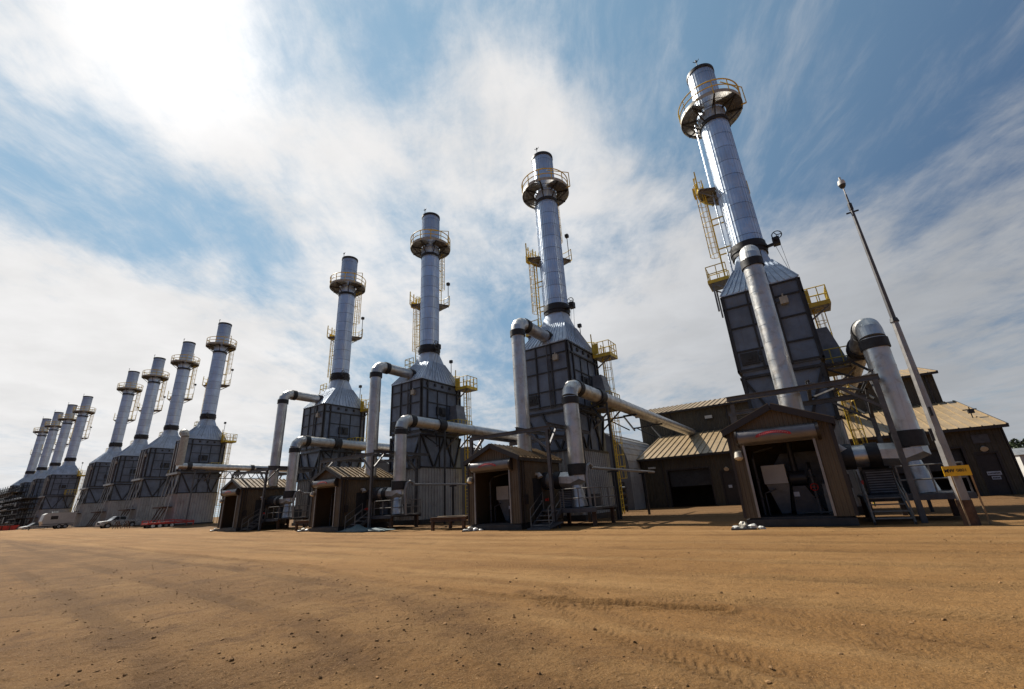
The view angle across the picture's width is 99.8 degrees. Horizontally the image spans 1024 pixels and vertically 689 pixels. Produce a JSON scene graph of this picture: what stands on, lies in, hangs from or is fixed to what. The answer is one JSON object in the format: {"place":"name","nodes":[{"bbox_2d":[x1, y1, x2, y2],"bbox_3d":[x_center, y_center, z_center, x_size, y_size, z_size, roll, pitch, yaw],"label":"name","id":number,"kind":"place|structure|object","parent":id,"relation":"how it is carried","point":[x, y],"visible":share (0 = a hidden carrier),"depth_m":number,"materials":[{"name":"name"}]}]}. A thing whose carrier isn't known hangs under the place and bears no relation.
{"place":"outdoors","nodes":[
{"label":"outdoors","id":0,"kind":"place"},
{"bbox_2d":[329,492,334,525],"bbox_3d":[-12.450,12.808,34.449,2.720,2.860,3.030,-16,-23,31],"label":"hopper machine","id":1,"kind":"object","parent":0,"point":[330,516],"visible":0.13,"depth_m":33.92,"materials":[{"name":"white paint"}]},
{"bbox_2d":[363,459,389,473],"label":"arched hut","id":2,"kind":"object","parent":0,"point":[384,466],"visible":0.04,"depth_m":53.50,"materials":[{"name":"metal"}]},
{"bbox_2d":[460,447,479,514],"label":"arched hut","id":3,"kind":"object","parent":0,"point":[463,475],"visible":0.02,"depth_m":46.06,"materials":[{"name":"metal"}]},
{"bbox_2d":[0,494,1023,688],"bbox_3d":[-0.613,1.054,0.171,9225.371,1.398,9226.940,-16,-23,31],"label":"ground","id":4,"kind":"structure","parent":0,"point":[87,558],"depth_m":6.58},
{"bbox_2d":[0,525,18,530],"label":"red skip","id":5,"kind":"object","parent":4,"relation":"on","point":[5,528],"visible":0.84,"depth_m":88.04,"materials":[{"name":"paint"}]},
{"bbox_2d":[0,485,39,529],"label":"pipe scaffold","id":6,"kind":"object","parent":4,"relation":"on","point":[19,500],"visible":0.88,"depth_m":108.81,"materials":[{"name":"metal"}]},
{"bbox_2d":[0,418,51,524],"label":"exhaust stack","id":7,"kind":"object","parent":4,"relation":"on","point":[42,432],"visible":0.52,"depth_m":131.78,"materials":[{"name":"metal"}]},
{"bbox_2d":[6,412,63,529],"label":"exhaust stack","id":8,"kind":"object","parent":4,"relation":"on","point":[53,429],"visible":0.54,"depth_m":124.42,"materials":[{"name":"metal"}]},
{"bbox_2d":[18,523,51,529],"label":"parked car","id":9,"kind":"object","parent":4,"relation":"on","point":[32,525],"visible":0.51,"depth_m":81.98,"materials":[{"name":"silver metal"}]},
{"bbox_2d":[16,403,77,526],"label":"exhaust stack","id":10,"kind":"object","parent":4,"relation":"on","point":[37,482],"visible":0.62,"depth_m":116.32,"materials":[{"name":"metal"}]},
{"bbox_2d":[28,511,76,529],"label":"box trailer","id":11,"kind":"object","parent":4,"relation":"on","point":[55,519],"visible":0.97,"depth_m":74.96,"materials":[{"name":"white paint"}]},
{"bbox_2d":[25,396,95,528],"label":"exhaust stack","id":12,"kind":"object","parent":4,"relation":"on","point":[59,491],"visible":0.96,"depth_m":106.34,"materials":[{"name":"metal"}]},
{"bbox_2d":[68,368,143,526],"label":"exhaust stack","id":13,"kind":"object","parent":4,"relation":"on","point":[95,479],"visible":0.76,"depth_m":88.53,"materials":[{"name":"metal"}]},
{"bbox_2d":[95,516,140,527],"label":"pickup truck","id":14,"kind":"object","parent":4,"relation":"on","point":[114,519],"visible":0.84,"depth_m":64.48,"materials":[{"name":"silver metal"}]},
{"bbox_2d":[86,354,169,526],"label":"exhaust stack","id":15,"kind":"object","parent":4,"relation":"on","point":[121,473],"visible":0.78,"depth_m":80.84,"materials":[{"name":"metal"}]},
{"bbox_2d":[113,339,199,526],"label":"exhaust stack","id":16,"kind":"object","parent":4,"relation":"on","point":[149,480],"visible":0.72,"depth_m":73.26,"materials":[{"name":"metal"}]},
{"bbox_2d":[141,519,193,527],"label":"flatbed trailer","id":17,"kind":"object","parent":4,"relation":"on","point":[157,524],"visible":0.95,"depth_m":57.27,"materials":[{"name":"red paint"}]},
{"bbox_2d":[150,319,237,525],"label":"exhaust stack","id":18,"kind":"object","parent":4,"relation":"on","point":[208,441],"visible":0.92,"depth_m":66.23,"materials":[{"name":"metal"}]},
{"bbox_2d":[175,429,286,524],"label":"bypass duct","id":19,"kind":"object","parent":4,"relation":"on","point":[184,434],"visible":0.74,"depth_m":63.28,"materials":[{"name":"metal"}]},
{"bbox_2d":[217,478,286,530],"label":"engine shed","id":20,"kind":"structure","parent":4,"relation":"on","point":[240,500],"depth_m":40.76,"materials":[{"name":"metal"}]},
{"bbox_2d":[252,500,265,525],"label":"side door","id":21,"kind":"structure","parent":20,"relation":"in","point":[258,502],"depth_m":40.52,"materials":[{"name":"metal"}]},
{"bbox_2d":[267,390,323,485],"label":"exhaust duct","id":22,"kind":"object","parent":20,"relation":"on","point":[280,421],"visible":0.94,"depth_m":44.15,"materials":[{"name":"silver metal"}]},
{"bbox_2d":[240,508,266,530],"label":"steps","id":23,"kind":"structure","parent":4,"relation":"on","point":[251,524],"depth_m":38.85,"materials":[{"name":"metal"}]},
{"bbox_2d":[231,466,323,530],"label":"pipe rack","id":24,"kind":"object","parent":4,"relation":"on","point":[284,468],"visible":0.59,"depth_m":41.57,"materials":[{"name":"grey metal"}]},
{"bbox_2d":[261,505,308,529],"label":"side deck","id":25,"kind":"structure","parent":4,"relation":"on","point":[297,513],"depth_m":40.22,"materials":[{"name":"grey metal"}]},
{"bbox_2d":[292,490,310,517],"bbox_3d":[-18.027,15.995,41.847,0.700,3.636,7.087,-16,-23,31],"label":"vent pipe","id":26,"kind":"object","parent":4,"relation":"on","point":[302,492],"visible":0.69,"depth_m":39.51,"materials":[{"name":"metal"}]},
{"bbox_2d":[296,528,308,531],"bbox_3d":[-15.895,14.256,33.129,1.133,0.309,0.510,1,-20,-12],"label":"rubble pile","id":27,"kind":"object","parent":4,"relation":"on","point":[304,530],"visible":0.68,"depth_m":32.96,"materials":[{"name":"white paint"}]},
{"bbox_2d":[294,519,311,530],"bbox_3d":[-15.906,14.622,34.961,2.900,0.840,1.800,-12,-22,24],"label":"beam stand","id":28,"kind":"object","parent":4,"relation":"on","point":[300,522],"visible":0.36,"depth_m":34.68,"materials":[{"name":"metal"}]},
{"bbox_2d":[291,253,368,525],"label":"exhaust stack","id":29,"kind":"object","parent":4,"relation":"on","point":[339,409],"visible":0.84,"depth_m":49.74,"materials":[{"name":"metal"}]},
{"bbox_2d":[265,436,389,517],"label":"intake duct","id":30,"kind":"object","parent":29,"relation":"attached to","point":[286,497],"visible":0.59,"depth_m":41.15,"materials":[{"name":"metal"}]},
{"bbox_2d":[308,466,392,531],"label":"engine shed","id":31,"kind":"structure","parent":4,"relation":"on","point":[349,486],"depth_m":33.10,"materials":[{"name":"metal"}]},
{"bbox_2d":[355,492,366,523],"bbox_3d":[-11.517,12.481,32.822,0.120,2.290,1.000,-16,-23,31],"label":"side door","id":32,"kind":"structure","parent":31,"relation":"in","point":[361,498],"depth_m":32.86,"materials":[{"name":"metal"}]},
{"bbox_2d":[365,362,415,475],"bbox_3d":[-10.382,6.538,38.123,1.225,9.825,5.572,-16,-23,31],"label":"exhaust duct","id":33,"kind":"object","parent":31,"relation":"on","point":[378,369],"visible":0.91,"depth_m":36.47,"materials":[{"name":"silver metal"}]},
{"bbox_2d":[344,502,372,529],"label":"steps","id":34,"kind":"structure","parent":4,"relation":"on","point":[357,521],"depth_m":31.21,"materials":[{"name":"metal"}]},
{"bbox_2d":[336,524,394,531],"bbox_3d":[-10.273,12.725,29.943,4.898,0.455,1.540,-16,-23,31],"label":"tarp","id":35,"kind":"object","parent":4,"relation":"on","point":[357,528],"visible":0.99,"depth_m":29.22,"materials":[{"name":"grey plastic"}]},
{"bbox_2d":[319,450,427,527],"bbox_3d":[-11.187,11.947,34.864,6.665,5.740,5.785,-16,-23,31],"label":"pipe rack","id":36,"kind":"object","parent":4,"relation":"on","point":[362,455],"visible":0.74,"depth_m":33.95,"materials":[{"name":"grey metal"}]},
{"bbox_2d":[361,499,420,528],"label":"side deck","id":37,"kind":"structure","parent":4,"relation":"on","point":[386,507],"depth_m":32.35,"materials":[{"name":"grey metal"}]},
{"bbox_2d":[387,208,477,524],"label":"exhaust stack","id":38,"kind":"object","parent":4,"relation":"on","point":[431,388],"visible":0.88,"depth_m":40.65,"materials":[{"name":"metal"}]},
{"bbox_2d":[366,414,516,523],"bbox_3d":[-3.638,12.489,41.731,3.755,8.775,22.195,-16,-23,31],"label":"intake duct","id":39,"kind":"object","parent":38,"relation":"attached to","point":[395,491],"visible":0.79,"depth_m":33.64,"materials":[{"name":"metal"}]},
{"bbox_2d":[404,480,466,522],"bbox_3d":[-5.911,12.674,34.214,0.700,3.636,7.087,-16,-23,31],"label":"vent pipe","id":40,"kind":"object","parent":4,"relation":"on","point":[419,484],"visible":0.96,"depth_m":33.87,"materials":[{"name":"metal"}]},
{"bbox_2d":[430,515,467,530],"bbox_3d":[-3.415,11.024,26.647,2.900,0.840,1.800,-16,-23,31],"label":"beam stand","id":41,"kind":"object","parent":4,"relation":"on","point":[451,518],"visible":0.66,"depth_m":26.25,"materials":[{"name":"metal"}]},
{"bbox_2d":[462,526,482,531],"bbox_3d":[-2.160,10.236,23.887,1.155,0.294,0.510,-7,-20,10],"label":"rubble pile","id":42,"kind":"object","parent":4,"relation":"on","point":[469,528],"visible":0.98,"depth_m":23.79,"materials":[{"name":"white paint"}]},
{"bbox_2d":[1,529,1021,688],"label":"pebbles","id":43,"kind":"object","parent":4,"relation":"on","point":[539,672],"visible":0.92,"depth_m":5.14,"materials":[{"name":"stone"}]},
{"bbox_2d":[463,443,563,529],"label":"engine shed","id":44,"kind":"structure","parent":4,"relation":"on","point":[524,469],"depth_m":24.87,"materials":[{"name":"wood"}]},
{"bbox_2d":[489,472,510,521],"bbox_3d":[0.529,9.182,26.296,2.720,2.860,3.030,-16,-23,31],"label":"hopper machine","id":45,"kind":"object","parent":44,"relation":"on","point":[502,492],"visible":0.3,"depth_m":25.74,"materials":[{"name":"white paint"}]},
{"bbox_2d":[510,318,552,451],"bbox_3d":[1.854,3.106,30.440,1.225,9.826,5.572,-16,-23,31],"label":"exhaust duct","id":46,"kind":"object","parent":44,"relation":"attached to","point":[520,328],"visible":0.94,"depth_m":28.59,"materials":[{"name":"silver metal"}]},
{"bbox_2d":[532,478,542,519],"bbox_3d":[1.461,8.856,24.669,0.120,2.290,1.000,-16,-23,31],"label":"side door","id":47,"kind":"structure","parent":44,"relation":"in","point":[536,482],"depth_m":24.73,"materials":[{"name":"metal"}]},
{"bbox_2d":[469,422,591,527],"bbox_3d":[1.420,8.410,26.949,5.765,5.740,5.785,-16,-23,31],"label":"pipe rack","id":48,"kind":"object","parent":4,"relation":"on","point":[550,437],"visible":0.66,"depth_m":25.50,"materials":[{"name":"grey metal"}]},
{"bbox_2d":[527,522,563,529],"bbox_3d":[1.740,9.416,22.381,1.650,0.315,0.970,-16,-23,31],"label":"loose grating","id":49,"kind":"object","parent":4,"relation":"on","point":[544,527],"visible":0.9,"depth_m":22.28,"materials":[{"name":"grey metal"}]},
{"bbox_2d":[530,491,561,528],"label":"steps","id":50,"kind":"structure","parent":4,"relation":"on","point":[540,515],"depth_m":23.09,"materials":[{"name":"metal"}]},
{"bbox_2d":[521,148,626,520],"bbox_3d":[4.163,-3.007,36.233,6.394,33.392,6.474,-16,-23,31],"label":"exhaust stack","id":51,"kind":"object","parent":4,"relation":"on","point":[561,357],"visible":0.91,"depth_m":33.33,"materials":[{"name":"metal"}]},
{"bbox_2d":[540,380,696,518],"bbox_3d":[12.086,10.344,38.160,2.855,8.775,33.245,-16,-23,31],"label":"intake duct","id":52,"kind":"object","parent":51,"relation":"attached to","point":[573,391],"visible":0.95,"depth_m":25.92,"materials":[{"name":"metal"}]},
{"bbox_2d":[544,486,616,525],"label":"side deck","id":53,"kind":"structure","parent":4,"relation":"on","point":[565,495],"depth_m":24.09,"materials":[{"name":"grey metal"}]},
{"bbox_2d":[585,462,654,519],"bbox_3d":[7.808,9.964,28.861,0.700,3.636,12.787,-16,-23,31],"label":"vent pipe","id":54,"kind":"object","parent":4,"relation":"on","point":[643,472],"visible":0.88,"depth_m":27.17,"materials":[{"name":"metal"}]},
{"bbox_2d":[614,482,628,511],"bbox_3d":[8.579,13.631,39.081,3.800,3.200,0.920,-16,-23,31],"label":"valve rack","id":55,"kind":"object","parent":4,"relation":"on","point":[626,505],"visible":0.25,"depth_m":38.09,"materials":[{"name":"metal"}]},
{"bbox_2d":[604,433,650,509],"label":"arched hut","id":56,"kind":"object","parent":4,"relation":"on","point":[633,449],"visible":0.27,"depth_m":43.12,"materials":[{"name":"metal"}]},
{"bbox_2d":[731,521,765,529],"bbox_3d":[8.898,6.825,16.230,1.153,0.324,0.510,-16,-23,31],"label":"rubble pile","id":57,"kind":"object","parent":4,"relation":"on","point":[743,525],"visible":0.98,"depth_m":16.14,"materials":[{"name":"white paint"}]},
{"bbox_2d":[678,59,875,514],"bbox_3d":[16.199,-6.418,28.686,6.394,33.392,6.474,-16,-23,31],"label":"exhaust stack","id":58,"kind":"object","parent":4,"relation":"on","point":[813,351],"visible":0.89,"depth_m":26.25,"materials":[{"name":"metal"}]},
{"bbox_2d":[827,318,940,511],"bbox_3d":[24.007,6.966,30.686,3.135,8.775,33.245,-16,-23,31],"label":"intake duct","id":59,"kind":"object","parent":58,"relation":"attached to","point":[868,343],"visible":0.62,"depth_m":17.56,"materials":[{"name":"metal"}]},
{"bbox_2d":[720,403,859,526],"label":"engine shed","id":60,"kind":"structure","parent":4,"relation":"on","point":[777,427],"depth_m":17.17,"materials":[{"name":"brown"}]},
{"bbox_2d":[739,245,804,409],"bbox_3d":[13.891,-0.305,22.894,1.225,9.826,5.572,-16,-23,31],"label":"exhaust duct","id":61,"kind":"object","parent":60,"relation":"attached to","point":[752,264],"visible":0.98,"depth_m":20.81,"materials":[{"name":"silver metal"}]},
{"bbox_2d":[751,443,833,514],"bbox_3d":[12.334,5.837,18.894,2.720,2.860,3.030,-16,-23,31],"label":"hopper machine","id":62,"kind":"object","parent":60,"relation":"on","point":[795,481],"visible":0.93,"depth_m":18.36,"materials":[{"name":"white paint"}]},
{"bbox_2d":[726,369,928,522],"bbox_3d":[13.341,5.032,19.475,6.045,5.740,5.785,-16,-23,31],"label":"pipe rack","id":63,"kind":"object","parent":4,"relation":"on","point":[868,378],"visible":0.69,"depth_m":17.70,"materials":[{"name":"grey metal"}]},
{"bbox_2d":[635,367,1023,507],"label":"brown hall","id":64,"kind":"structure","parent":4,"relation":"on","point":[696,468],"depth_m":41.14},
{"bbox_2d":[669,468,711,486],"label":"roll door","id":65,"kind":"structure","parent":64,"relation":"in","point":[691,477],"depth_m":42.19,"materials":[{"name":"metal"}]},
{"bbox_2d":[721,471,740,504],"bbox_3d":[20.252,13.259,39.814,1.130,2.950,0.100,-16,-23,31],"label":"door","id":66,"kind":"structure","parent":64,"relation":"in","point":[730,485],"depth_m":39.80,"materials":[{"name":"brown metal"}]},
{"bbox_2d":[896,448,965,473],"bbox_3d":[31.929,8.892,33.163,4.040,1.707,0.060,-16,-23,31],"label":"roll door","id":67,"kind":"structure","parent":64,"relation":"in","point":[935,457],"depth_m":32.83,"materials":[{"name":"metal"}]},
{"bbox_2d":[976,453,1012,494],"bbox_3d":[34.504,9.266,30.857,1.030,2.850,0.112,-16,-23,31],"label":"door","id":68,"kind":"structure","parent":64,"relation":"in","point":[994,474],"depth_m":30.82,"materials":[{"name":"brown metal"}]},
{"bbox_2d":[856,469,917,524],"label":"steps","id":69,"kind":"structure","parent":4,"relation":"on","point":[909,510],"depth_m":15.51,"materials":[{"name":"grey metal"}]},
{"bbox_2d":[837,177,981,525],"bbox_3d":[13.936,-0.614,15.614,0.420,13.460,0.400,-16,-23,31],"label":"camera mast","id":70,"kind":"object","parent":4,"relation":"on","point":[936,433],"visible":0.98,"depth_m":14.62,"materials":[{"name":"metal"}]},
{"bbox_2d":[857,461,977,521],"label":"side deck","id":71,"kind":"structure","parent":4,"relation":"on","point":[878,481],"depth_m":17.19,"materials":[{"name":"grey metal"}]},
{"bbox_2d":[941,465,990,525],"bbox_3d":[14.350,4.741,13.437,0.899,1.880,0.411,-2,-20,-3],"label":"warning sign","id":72,"kind":"object","parent":4,"relation":"on","point":[958,470],"visible":1,"depth_m":13.60,"materials":[{"name":"yellow metal"}]},
{"bbox_2d":[1009,438,1023,448],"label":"leafy tree","id":73,"kind":"object","parent":4,"relation":"on","point":[1016,444],"visible":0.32,"depth_m":55.04,"materials":[{"name":"green plant"}]},
{"bbox_2d":[1012,448,1023,475],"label":"site cabin","id":74,"kind":"object","parent":4,"relation":"on","point":[1018,454],"visible":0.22,"depth_m":50.45,"materials":[{"name":"white metal"}]},
{"bbox_2d":[0,0,1023,516],"label":"sky","id":75,"kind":"structure","parent":0,"point":[170,170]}
]}

